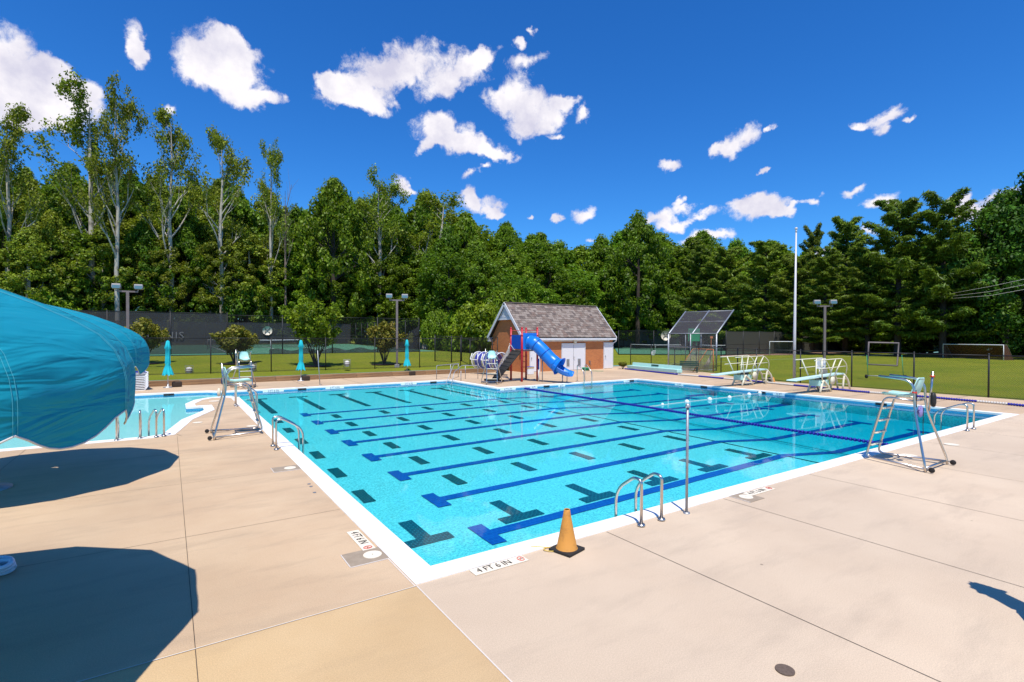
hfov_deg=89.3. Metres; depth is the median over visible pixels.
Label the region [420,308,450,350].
bright bush
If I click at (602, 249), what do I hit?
broadleaf tree
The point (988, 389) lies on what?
pool fence
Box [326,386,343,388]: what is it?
depth marker
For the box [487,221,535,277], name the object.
broadleaf tree
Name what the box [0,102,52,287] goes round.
sycamore tree
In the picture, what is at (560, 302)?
broadleaf tree
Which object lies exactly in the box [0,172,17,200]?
broadleaf tree
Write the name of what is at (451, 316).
wood edge shrub
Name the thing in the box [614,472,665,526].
pool ladder
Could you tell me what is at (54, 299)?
wood edge shrub
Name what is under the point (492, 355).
lifeguard chair
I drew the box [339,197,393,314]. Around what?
broadleaf tree
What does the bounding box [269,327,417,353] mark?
fallen windscreen
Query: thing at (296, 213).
broadleaf tree
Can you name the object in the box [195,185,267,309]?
broadleaf tree
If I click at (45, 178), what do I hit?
broadleaf tree
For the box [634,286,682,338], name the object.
broadleaf tree
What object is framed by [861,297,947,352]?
broadleaf tree
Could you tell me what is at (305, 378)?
weight bag
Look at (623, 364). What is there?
bush
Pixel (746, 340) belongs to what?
tennis fence
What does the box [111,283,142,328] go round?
lamp post
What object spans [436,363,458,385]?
stair handrail
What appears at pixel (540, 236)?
broadleaf tree
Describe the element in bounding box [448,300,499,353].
bright bush
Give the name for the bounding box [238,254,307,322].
broadleaf tree
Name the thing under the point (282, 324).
tennis fence
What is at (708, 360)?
sagging net
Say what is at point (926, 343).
pine tree
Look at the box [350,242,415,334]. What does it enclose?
broadleaf tree
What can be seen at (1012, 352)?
wood edge shrub
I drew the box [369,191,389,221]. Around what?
broadleaf tree
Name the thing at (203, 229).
broadleaf tree
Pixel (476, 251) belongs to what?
broadleaf tree
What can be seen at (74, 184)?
broadleaf tree
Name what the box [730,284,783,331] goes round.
maple tree
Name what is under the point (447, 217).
sycamore tree
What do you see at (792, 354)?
infield dirt
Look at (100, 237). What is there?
sycamore tree
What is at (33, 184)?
sycamore tree
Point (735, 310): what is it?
maple tree
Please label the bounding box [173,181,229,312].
sycamore tree
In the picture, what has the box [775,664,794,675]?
drain cover
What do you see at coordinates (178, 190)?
sycamore tree
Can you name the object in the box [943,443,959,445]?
deck skimmer
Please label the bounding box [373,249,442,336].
broadleaf tree
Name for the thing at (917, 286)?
pine tree
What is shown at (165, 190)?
sycamore tree
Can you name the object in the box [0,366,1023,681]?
pavement
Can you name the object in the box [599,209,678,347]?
oak tree
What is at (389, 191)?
sycamore tree
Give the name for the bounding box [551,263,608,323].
broadleaf tree
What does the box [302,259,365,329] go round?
broadleaf tree
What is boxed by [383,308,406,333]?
wood edge shrub
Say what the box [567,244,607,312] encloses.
broadleaf tree
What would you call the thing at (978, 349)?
soccer goal
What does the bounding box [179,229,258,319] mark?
sycamore tree
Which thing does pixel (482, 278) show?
broadleaf tree
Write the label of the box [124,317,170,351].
ornamental tree
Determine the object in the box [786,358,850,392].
diving board
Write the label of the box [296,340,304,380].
closed umbrella
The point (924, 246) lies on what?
broadleaf tree
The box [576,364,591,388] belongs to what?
pool ladder
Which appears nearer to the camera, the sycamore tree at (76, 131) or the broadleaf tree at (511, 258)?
the sycamore tree at (76, 131)
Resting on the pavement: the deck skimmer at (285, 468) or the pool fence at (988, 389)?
the deck skimmer at (285, 468)
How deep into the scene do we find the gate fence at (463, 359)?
41.66 m
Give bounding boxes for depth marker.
[263,389,283,391]
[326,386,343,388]
[346,530,375,550]
[401,382,416,384]
[469,555,527,575]
[500,387,515,390]
[743,486,774,495]
[773,392,784,395]
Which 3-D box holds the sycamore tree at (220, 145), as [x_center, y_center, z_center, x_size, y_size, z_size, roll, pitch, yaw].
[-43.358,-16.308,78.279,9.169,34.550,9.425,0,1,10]
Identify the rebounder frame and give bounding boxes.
[865,342,906,378]
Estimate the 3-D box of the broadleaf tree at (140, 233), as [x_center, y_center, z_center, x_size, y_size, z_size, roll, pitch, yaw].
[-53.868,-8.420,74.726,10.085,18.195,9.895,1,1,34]
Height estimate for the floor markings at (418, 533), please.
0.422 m
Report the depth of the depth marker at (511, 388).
27.86 m
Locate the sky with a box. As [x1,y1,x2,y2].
[0,0,1023,380]
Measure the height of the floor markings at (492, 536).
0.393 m
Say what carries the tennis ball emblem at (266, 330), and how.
attached to the tennis fence at (252, 327)
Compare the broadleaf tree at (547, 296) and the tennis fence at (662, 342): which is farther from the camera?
the broadleaf tree at (547, 296)
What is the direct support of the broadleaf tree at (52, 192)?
on the lawn at (617, 358)
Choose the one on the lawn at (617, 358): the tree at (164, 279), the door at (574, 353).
the tree at (164, 279)
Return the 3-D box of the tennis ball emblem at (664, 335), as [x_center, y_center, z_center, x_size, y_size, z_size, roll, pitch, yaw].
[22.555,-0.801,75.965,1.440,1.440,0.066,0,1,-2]
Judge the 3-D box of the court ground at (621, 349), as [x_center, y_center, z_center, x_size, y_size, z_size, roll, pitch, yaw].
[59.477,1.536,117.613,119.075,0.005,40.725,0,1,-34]
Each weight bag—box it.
[172,381,181,386]
[302,376,309,380]
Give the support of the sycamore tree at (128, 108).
on the lawn at (617, 358)
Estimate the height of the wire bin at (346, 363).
0.606 m
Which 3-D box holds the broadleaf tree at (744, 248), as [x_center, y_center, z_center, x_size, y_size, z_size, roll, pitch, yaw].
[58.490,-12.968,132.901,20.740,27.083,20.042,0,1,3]
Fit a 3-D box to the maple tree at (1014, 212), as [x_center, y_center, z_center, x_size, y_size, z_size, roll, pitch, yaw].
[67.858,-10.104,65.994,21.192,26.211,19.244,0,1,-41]
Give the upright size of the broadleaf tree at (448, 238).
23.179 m
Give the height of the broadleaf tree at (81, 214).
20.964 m
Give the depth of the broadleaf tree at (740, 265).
120.05 m
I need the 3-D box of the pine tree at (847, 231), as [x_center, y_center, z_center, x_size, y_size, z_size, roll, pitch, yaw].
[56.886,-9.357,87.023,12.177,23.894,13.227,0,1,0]
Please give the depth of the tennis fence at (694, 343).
112.00 m
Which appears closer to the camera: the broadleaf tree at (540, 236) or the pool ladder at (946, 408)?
the pool ladder at (946, 408)
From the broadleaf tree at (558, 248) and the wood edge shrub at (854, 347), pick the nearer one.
the wood edge shrub at (854, 347)
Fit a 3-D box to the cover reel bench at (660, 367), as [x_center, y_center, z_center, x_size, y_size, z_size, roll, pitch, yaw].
[11.136,2.097,40.836,0.581,0.573,6.078,0,1,-24]
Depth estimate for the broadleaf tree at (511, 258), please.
94.03 m
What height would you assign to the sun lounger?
0.263 m
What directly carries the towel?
hanging from the lifeguard chair at (919, 384)
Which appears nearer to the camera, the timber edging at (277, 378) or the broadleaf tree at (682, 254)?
the timber edging at (277, 378)
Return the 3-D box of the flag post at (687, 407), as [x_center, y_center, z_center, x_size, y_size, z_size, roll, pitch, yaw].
[2.746,1.843,8.113,0.109,1.753,0.216,0,1,10]
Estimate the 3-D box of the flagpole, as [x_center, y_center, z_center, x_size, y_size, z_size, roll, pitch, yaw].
[17.119,-2.188,31.310,0.203,9.370,0.203,0,1,-34]
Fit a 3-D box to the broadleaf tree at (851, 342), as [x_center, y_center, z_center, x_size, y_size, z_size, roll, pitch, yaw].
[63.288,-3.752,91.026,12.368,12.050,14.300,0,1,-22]
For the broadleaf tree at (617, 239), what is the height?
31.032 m
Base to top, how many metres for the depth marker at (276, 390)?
0.130 m
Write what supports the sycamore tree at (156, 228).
on the lawn at (617, 358)
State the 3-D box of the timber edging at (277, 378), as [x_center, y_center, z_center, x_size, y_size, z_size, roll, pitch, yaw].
[-14.538,2.284,31.206,33.618,0.299,0.181,0,1,-34]
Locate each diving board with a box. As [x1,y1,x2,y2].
[711,355,773,385]
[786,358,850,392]
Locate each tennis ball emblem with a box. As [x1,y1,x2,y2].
[262,326,271,334]
[661,331,670,339]
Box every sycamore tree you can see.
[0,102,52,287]
[0,199,34,284]
[10,177,41,209]
[12,166,41,210]
[21,61,138,309]
[49,225,152,310]
[75,70,147,310]
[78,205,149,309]
[85,179,131,223]
[95,212,189,311]
[125,104,217,311]
[127,176,197,235]
[127,183,183,293]
[172,185,202,221]
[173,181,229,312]
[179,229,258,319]
[183,121,253,312]
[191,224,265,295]
[196,177,253,271]
[205,232,287,321]
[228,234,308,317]
[232,189,290,226]
[254,137,288,318]
[343,163,411,323]
[396,189,483,349]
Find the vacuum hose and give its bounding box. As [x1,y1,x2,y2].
[0,555,16,575]
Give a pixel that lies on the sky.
(747, 120)
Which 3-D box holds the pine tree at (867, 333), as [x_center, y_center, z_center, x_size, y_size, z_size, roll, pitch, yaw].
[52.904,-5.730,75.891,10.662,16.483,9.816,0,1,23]
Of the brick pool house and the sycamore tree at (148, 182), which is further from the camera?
the sycamore tree at (148, 182)
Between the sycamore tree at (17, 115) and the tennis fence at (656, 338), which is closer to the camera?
the sycamore tree at (17, 115)
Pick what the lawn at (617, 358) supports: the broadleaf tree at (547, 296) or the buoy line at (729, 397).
the broadleaf tree at (547, 296)
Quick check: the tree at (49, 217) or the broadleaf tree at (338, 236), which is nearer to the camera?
the tree at (49, 217)
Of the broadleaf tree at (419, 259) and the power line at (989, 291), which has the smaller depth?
the power line at (989, 291)
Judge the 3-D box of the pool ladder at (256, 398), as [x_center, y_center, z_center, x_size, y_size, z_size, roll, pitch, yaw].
[-10.572,2.529,20.628,0.868,1.736,0.520,0,1,-34]
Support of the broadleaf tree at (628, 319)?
on the lawn at (617, 358)
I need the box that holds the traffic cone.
[549,508,584,557]
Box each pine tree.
[671,245,727,349]
[680,246,769,350]
[721,240,800,331]
[763,251,828,352]
[784,253,870,354]
[797,221,826,327]
[806,215,882,352]
[831,246,907,354]
[848,196,956,355]
[880,187,1008,357]
[889,286,938,351]
[892,258,948,351]
[918,297,952,345]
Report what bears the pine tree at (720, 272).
on the lawn at (617, 358)
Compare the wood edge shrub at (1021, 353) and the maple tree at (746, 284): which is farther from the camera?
the maple tree at (746, 284)
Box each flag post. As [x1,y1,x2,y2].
[317,350,319,383]
[683,403,689,513]
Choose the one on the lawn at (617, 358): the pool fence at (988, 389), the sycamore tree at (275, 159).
the sycamore tree at (275, 159)
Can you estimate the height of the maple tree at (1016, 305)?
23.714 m
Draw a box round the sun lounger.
[136,374,148,380]
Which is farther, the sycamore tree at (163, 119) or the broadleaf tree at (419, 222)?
the broadleaf tree at (419, 222)
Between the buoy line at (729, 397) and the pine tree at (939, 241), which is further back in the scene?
the pine tree at (939, 241)
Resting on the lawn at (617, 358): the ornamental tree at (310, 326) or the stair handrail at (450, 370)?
the ornamental tree at (310, 326)
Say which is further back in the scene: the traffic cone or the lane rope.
the lane rope
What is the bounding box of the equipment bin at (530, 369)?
[527,366,533,374]
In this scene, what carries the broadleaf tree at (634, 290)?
on the lawn at (617, 358)
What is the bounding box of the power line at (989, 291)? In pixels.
[948,279,1023,298]
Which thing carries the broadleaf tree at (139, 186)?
on the lawn at (617, 358)
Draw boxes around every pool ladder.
[114,410,142,440]
[148,408,166,436]
[234,383,258,411]
[270,415,303,453]
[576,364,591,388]
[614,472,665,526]
[933,402,975,432]
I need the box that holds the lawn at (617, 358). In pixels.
[135,336,937,380]
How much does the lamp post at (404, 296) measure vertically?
5.373 m
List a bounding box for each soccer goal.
[764,341,792,354]
[943,344,1013,359]
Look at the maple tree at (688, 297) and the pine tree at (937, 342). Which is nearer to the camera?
the pine tree at (937, 342)
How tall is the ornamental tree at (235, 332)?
2.913 m
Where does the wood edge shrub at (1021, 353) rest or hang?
on the playing field
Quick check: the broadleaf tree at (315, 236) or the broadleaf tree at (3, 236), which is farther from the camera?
the broadleaf tree at (315, 236)
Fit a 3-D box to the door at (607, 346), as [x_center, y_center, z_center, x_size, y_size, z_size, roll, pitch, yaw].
[8.199,1.232,44.080,1.081,2.220,0.150,0,1,-34]
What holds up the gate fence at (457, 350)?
on the lawn at (617, 358)
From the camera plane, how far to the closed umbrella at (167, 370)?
27.39 m
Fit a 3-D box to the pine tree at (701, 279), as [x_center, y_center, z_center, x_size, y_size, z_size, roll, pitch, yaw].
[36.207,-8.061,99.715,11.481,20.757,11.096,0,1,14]
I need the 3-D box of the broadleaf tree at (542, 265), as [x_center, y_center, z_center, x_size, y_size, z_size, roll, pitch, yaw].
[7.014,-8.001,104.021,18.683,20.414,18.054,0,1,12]
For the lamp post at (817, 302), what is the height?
5.480 m
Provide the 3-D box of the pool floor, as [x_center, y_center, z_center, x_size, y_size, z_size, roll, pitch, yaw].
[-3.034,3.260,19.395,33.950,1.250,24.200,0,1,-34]
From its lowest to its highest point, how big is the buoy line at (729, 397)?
0.220 m
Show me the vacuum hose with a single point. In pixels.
(8, 564)
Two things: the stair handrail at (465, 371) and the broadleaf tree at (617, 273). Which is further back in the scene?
the broadleaf tree at (617, 273)
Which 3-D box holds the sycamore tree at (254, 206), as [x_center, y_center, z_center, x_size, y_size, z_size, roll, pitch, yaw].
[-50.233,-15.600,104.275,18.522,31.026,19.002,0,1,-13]
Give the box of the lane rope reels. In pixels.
[470,343,513,371]
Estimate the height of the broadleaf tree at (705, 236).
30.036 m
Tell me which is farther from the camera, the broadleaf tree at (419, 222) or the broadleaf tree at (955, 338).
the broadleaf tree at (419, 222)
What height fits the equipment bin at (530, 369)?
0.555 m
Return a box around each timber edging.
[140,368,496,386]
[625,368,1023,406]
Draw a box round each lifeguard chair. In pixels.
[205,363,262,439]
[230,349,255,387]
[481,348,501,383]
[866,371,955,472]
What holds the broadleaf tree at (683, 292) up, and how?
on the lawn at (617, 358)
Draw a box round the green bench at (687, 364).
[680,361,698,372]
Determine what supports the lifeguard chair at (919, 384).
on the pavement
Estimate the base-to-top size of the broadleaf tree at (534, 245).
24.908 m
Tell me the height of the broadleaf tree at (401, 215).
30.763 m
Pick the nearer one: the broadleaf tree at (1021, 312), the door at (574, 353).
the door at (574, 353)
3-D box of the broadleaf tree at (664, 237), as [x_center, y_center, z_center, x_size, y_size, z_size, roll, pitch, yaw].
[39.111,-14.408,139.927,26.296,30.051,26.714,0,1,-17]
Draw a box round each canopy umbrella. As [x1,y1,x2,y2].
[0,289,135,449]
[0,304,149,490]
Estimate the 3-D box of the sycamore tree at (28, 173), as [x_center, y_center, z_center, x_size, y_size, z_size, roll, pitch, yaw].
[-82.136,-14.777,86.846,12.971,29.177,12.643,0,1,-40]
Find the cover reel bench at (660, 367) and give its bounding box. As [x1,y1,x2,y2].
[627,362,681,373]
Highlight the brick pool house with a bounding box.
[487,302,616,371]
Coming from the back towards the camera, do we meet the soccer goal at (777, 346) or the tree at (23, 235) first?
the soccer goal at (777, 346)
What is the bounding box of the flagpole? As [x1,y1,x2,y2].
[793,227,797,381]
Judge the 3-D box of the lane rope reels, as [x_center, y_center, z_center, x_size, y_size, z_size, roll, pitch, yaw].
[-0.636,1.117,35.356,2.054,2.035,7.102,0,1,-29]
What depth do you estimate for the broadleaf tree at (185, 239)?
76.74 m
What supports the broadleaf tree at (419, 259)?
on the lawn at (617, 358)
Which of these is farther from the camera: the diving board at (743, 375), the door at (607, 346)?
the door at (607, 346)
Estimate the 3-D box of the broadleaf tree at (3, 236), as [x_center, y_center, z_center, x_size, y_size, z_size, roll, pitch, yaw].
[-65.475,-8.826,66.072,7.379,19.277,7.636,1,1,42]
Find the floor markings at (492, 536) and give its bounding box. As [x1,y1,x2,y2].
[300,389,931,544]
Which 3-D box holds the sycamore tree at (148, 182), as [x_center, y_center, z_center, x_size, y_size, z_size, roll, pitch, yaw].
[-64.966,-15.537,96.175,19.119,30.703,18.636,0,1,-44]
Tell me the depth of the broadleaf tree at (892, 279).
89.75 m
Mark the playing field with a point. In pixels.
(949, 374)
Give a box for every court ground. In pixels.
[150,344,430,355]
[614,347,817,354]
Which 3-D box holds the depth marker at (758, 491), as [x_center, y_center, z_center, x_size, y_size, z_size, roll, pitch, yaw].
[4.450,2.698,9.327,0.755,0.014,0.167,0,1,-34]
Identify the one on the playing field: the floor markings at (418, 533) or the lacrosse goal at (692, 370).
the lacrosse goal at (692, 370)
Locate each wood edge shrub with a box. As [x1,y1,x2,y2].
[26,289,82,309]
[351,318,376,345]
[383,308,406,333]
[438,309,462,351]
[837,336,886,351]
[878,342,929,352]
[989,343,1018,355]
[1014,345,1023,355]
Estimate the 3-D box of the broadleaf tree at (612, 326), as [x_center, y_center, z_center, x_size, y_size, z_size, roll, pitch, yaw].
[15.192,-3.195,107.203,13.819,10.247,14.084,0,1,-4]
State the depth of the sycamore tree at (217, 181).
100.79 m
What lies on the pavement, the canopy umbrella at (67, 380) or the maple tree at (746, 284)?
the canopy umbrella at (67, 380)
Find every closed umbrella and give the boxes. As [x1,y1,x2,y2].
[162,340,173,387]
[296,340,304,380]
[403,340,410,365]
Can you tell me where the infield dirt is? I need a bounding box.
[720,352,858,355]
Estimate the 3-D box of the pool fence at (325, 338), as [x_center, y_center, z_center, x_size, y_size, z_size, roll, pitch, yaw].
[-15.316,0.842,32.609,33.979,2.276,0.465,0,1,-33]
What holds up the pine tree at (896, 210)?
on the playing field
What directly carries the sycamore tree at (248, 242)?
on the lawn at (617, 358)
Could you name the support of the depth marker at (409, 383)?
attached to the pool kerb
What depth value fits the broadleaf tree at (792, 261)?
114.77 m
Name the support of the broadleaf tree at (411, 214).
on the lawn at (617, 358)
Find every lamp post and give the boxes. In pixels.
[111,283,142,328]
[386,294,407,366]
[813,300,836,373]
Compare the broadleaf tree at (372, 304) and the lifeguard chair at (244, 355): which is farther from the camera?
the broadleaf tree at (372, 304)
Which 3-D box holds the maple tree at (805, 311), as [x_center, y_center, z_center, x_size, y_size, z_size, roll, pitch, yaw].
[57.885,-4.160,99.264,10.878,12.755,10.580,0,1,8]
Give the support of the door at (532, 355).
in the brick pool house
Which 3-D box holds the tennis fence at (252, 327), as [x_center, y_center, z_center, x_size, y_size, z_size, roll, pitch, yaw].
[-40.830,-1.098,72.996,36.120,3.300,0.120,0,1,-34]
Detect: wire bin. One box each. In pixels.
[186,365,192,372]
[343,359,350,368]
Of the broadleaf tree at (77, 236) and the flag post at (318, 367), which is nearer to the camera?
the flag post at (318, 367)
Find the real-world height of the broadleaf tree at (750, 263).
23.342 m
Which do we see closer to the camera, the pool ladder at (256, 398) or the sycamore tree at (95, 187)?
the pool ladder at (256, 398)
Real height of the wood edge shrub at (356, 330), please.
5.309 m
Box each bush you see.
[214,282,272,322]
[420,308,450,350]
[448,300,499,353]
[485,284,527,351]
[618,361,626,368]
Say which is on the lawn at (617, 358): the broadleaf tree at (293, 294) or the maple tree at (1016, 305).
the broadleaf tree at (293, 294)
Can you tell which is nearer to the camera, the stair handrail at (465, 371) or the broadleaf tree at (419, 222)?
the stair handrail at (465, 371)
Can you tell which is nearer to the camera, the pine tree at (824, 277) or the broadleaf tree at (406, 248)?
the pine tree at (824, 277)
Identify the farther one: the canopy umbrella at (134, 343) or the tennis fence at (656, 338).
the tennis fence at (656, 338)
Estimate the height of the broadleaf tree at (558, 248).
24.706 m
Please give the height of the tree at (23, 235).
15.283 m
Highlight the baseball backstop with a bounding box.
[668,309,733,370]
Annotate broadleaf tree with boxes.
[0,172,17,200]
[0,204,37,296]
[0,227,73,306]
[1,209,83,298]
[2,184,98,301]
[28,171,98,223]
[31,199,130,309]
[32,223,125,310]
[39,162,93,195]
[94,221,181,311]
[100,172,162,310]
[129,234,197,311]
[136,193,208,312]
[144,227,219,312]
[167,221,230,312]
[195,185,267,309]
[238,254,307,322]
[250,208,288,313]
[262,242,337,315]
[264,203,315,303]
[277,254,348,318]
[287,220,347,315]
[290,177,374,325]
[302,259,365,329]
[307,213,349,255]
[322,255,395,343]
[335,230,390,319]
[339,189,369,233]
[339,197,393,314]
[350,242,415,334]
[368,203,426,315]
[368,214,421,331]
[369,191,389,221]
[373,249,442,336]
[393,232,435,342]
[405,188,445,236]
[411,203,443,295]
[411,246,480,350]
[415,222,476,321]
[417,210,507,286]
[429,215,493,326]
[444,265,492,313]
[445,240,510,308]
[481,268,536,302]
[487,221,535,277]
[488,249,543,302]
[490,225,534,278]
[520,233,569,300]
[524,277,560,303]
[525,250,592,305]
[534,232,564,277]
[539,239,602,307]
[540,292,571,304]
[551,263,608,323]
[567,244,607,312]
[569,233,627,318]
[574,301,621,329]
[578,261,644,338]
[588,229,646,273]
[602,300,643,341]
[611,247,650,305]
[614,293,665,347]
[630,277,669,328]
[631,242,694,327]
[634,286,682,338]
[635,232,680,279]
[641,268,696,328]
[662,235,731,322]
[682,229,722,273]
[706,301,762,342]
[724,249,751,288]
[726,237,751,270]
[731,247,799,325]
[746,239,797,275]
[775,252,799,283]
[834,246,909,292]
[835,302,902,351]
[861,262,907,340]
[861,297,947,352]
[920,233,947,352]
[946,305,1020,344]
[974,263,1023,343]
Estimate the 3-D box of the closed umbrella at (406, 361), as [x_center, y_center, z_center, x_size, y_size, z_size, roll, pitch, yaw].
[-7.358,1.145,36.223,0.572,2.500,0.572,0,1,13]
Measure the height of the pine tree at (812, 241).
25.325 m
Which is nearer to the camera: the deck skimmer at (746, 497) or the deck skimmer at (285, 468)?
the deck skimmer at (746, 497)
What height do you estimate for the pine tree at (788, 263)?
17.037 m
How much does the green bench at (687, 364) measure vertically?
0.860 m
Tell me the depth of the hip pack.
11.26 m
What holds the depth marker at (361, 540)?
on the pavement
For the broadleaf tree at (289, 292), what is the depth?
87.17 m
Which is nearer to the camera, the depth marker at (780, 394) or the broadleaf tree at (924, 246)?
the depth marker at (780, 394)
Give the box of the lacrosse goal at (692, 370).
[682,348,713,371]
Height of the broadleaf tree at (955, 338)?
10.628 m
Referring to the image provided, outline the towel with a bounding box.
[917,405,922,416]
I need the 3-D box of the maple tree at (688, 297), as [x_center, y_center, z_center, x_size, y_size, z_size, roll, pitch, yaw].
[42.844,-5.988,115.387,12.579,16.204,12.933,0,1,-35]
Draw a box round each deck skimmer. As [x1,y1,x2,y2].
[271,465,300,472]
[340,547,389,567]
[729,492,763,502]
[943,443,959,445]
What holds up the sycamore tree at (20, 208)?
on the lawn at (617, 358)
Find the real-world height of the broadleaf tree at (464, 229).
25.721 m
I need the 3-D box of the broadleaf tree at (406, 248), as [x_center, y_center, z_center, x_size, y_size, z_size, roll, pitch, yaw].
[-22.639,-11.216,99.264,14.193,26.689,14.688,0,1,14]
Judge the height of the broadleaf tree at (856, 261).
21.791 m
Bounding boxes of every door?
[529,349,539,371]
[561,343,585,369]
[603,342,612,368]
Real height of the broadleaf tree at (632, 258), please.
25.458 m
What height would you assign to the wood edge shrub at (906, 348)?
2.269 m
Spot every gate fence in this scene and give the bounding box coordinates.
[434,335,461,362]
[461,337,492,364]
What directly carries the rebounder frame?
on the playing field
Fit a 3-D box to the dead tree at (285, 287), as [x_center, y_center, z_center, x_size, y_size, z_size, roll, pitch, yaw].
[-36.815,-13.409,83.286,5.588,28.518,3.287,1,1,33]
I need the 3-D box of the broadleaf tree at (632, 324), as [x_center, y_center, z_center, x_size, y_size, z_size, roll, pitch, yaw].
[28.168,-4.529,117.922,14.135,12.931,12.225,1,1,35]
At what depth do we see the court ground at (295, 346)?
62.49 m
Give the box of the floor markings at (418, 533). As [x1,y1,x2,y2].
[247,386,847,547]
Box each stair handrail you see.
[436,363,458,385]
[451,365,477,385]
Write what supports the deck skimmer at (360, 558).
on the pavement
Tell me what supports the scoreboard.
on the lawn at (617, 358)
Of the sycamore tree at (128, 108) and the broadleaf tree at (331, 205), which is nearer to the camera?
the sycamore tree at (128, 108)
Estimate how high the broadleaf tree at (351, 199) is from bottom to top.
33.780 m
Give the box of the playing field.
[664,352,1023,399]
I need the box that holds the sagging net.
[699,353,711,369]
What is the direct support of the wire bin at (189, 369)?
on the lawn at (617, 358)
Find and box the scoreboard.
[688,334,699,350]
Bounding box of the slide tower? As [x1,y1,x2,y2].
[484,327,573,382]
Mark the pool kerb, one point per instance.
(411, 565)
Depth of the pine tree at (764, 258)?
88.70 m
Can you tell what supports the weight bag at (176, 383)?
on the pavement
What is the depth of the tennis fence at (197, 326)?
41.64 m
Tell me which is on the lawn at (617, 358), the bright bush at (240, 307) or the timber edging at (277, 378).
the bright bush at (240, 307)
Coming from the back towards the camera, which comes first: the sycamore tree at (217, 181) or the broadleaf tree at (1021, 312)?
the sycamore tree at (217, 181)
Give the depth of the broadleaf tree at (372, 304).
94.15 m
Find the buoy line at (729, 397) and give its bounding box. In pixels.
[649,391,761,406]
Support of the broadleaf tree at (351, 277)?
on the lawn at (617, 358)
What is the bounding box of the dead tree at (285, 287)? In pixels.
[276,174,294,321]
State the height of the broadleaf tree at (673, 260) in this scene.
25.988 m
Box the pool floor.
[0,380,997,565]
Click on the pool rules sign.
(819, 364)
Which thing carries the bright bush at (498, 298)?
on the lawn at (617, 358)
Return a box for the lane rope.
[524,388,891,445]
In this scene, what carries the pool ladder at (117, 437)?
attached to the pool kerb
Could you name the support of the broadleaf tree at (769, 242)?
on the lawn at (617, 358)
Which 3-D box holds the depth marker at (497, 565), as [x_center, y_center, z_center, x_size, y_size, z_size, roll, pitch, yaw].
[-0.151,2.721,6.301,0.755,0.014,0.167,0,1,-34]
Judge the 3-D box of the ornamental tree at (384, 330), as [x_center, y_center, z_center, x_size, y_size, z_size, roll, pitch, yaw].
[-9.685,0.156,39.109,3.030,3.404,2.566,1,1,41]
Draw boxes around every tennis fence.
[74,310,227,354]
[226,314,418,354]
[228,322,350,344]
[351,320,418,348]
[613,329,678,346]
[618,330,726,354]
[679,334,722,347]
[725,331,848,354]
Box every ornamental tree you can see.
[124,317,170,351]
[209,324,259,362]
[278,293,343,365]
[365,321,407,363]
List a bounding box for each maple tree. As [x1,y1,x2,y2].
[670,283,720,342]
[711,269,753,327]
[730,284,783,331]
[735,275,776,328]
[783,293,832,331]
[924,186,1023,351]
[939,170,1023,343]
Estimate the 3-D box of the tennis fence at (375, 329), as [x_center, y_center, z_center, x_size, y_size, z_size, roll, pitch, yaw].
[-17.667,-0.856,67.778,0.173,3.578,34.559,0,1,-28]
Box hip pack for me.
[930,393,936,406]
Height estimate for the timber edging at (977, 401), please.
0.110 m
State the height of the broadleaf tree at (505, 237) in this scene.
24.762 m
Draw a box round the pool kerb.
[0,378,1018,584]
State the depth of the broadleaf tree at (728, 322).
110.26 m
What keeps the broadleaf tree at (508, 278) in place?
on the lawn at (617, 358)
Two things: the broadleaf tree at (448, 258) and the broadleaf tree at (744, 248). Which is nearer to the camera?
the broadleaf tree at (448, 258)
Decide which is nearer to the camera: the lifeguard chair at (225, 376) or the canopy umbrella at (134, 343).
the canopy umbrella at (134, 343)
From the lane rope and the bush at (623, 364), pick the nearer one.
the lane rope
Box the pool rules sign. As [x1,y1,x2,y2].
[817,358,825,388]
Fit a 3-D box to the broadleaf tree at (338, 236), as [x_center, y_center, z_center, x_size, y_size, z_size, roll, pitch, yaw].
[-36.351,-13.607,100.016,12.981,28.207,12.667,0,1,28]
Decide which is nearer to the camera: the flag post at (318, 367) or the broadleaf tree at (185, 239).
the flag post at (318, 367)
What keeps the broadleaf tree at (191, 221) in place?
on the lawn at (617, 358)
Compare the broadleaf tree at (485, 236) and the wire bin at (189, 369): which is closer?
the wire bin at (189, 369)
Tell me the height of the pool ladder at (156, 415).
1.606 m
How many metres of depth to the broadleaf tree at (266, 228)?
96.44 m
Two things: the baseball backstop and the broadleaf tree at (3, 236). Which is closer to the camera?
the baseball backstop
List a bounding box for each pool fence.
[135,336,497,374]
[630,344,1023,399]

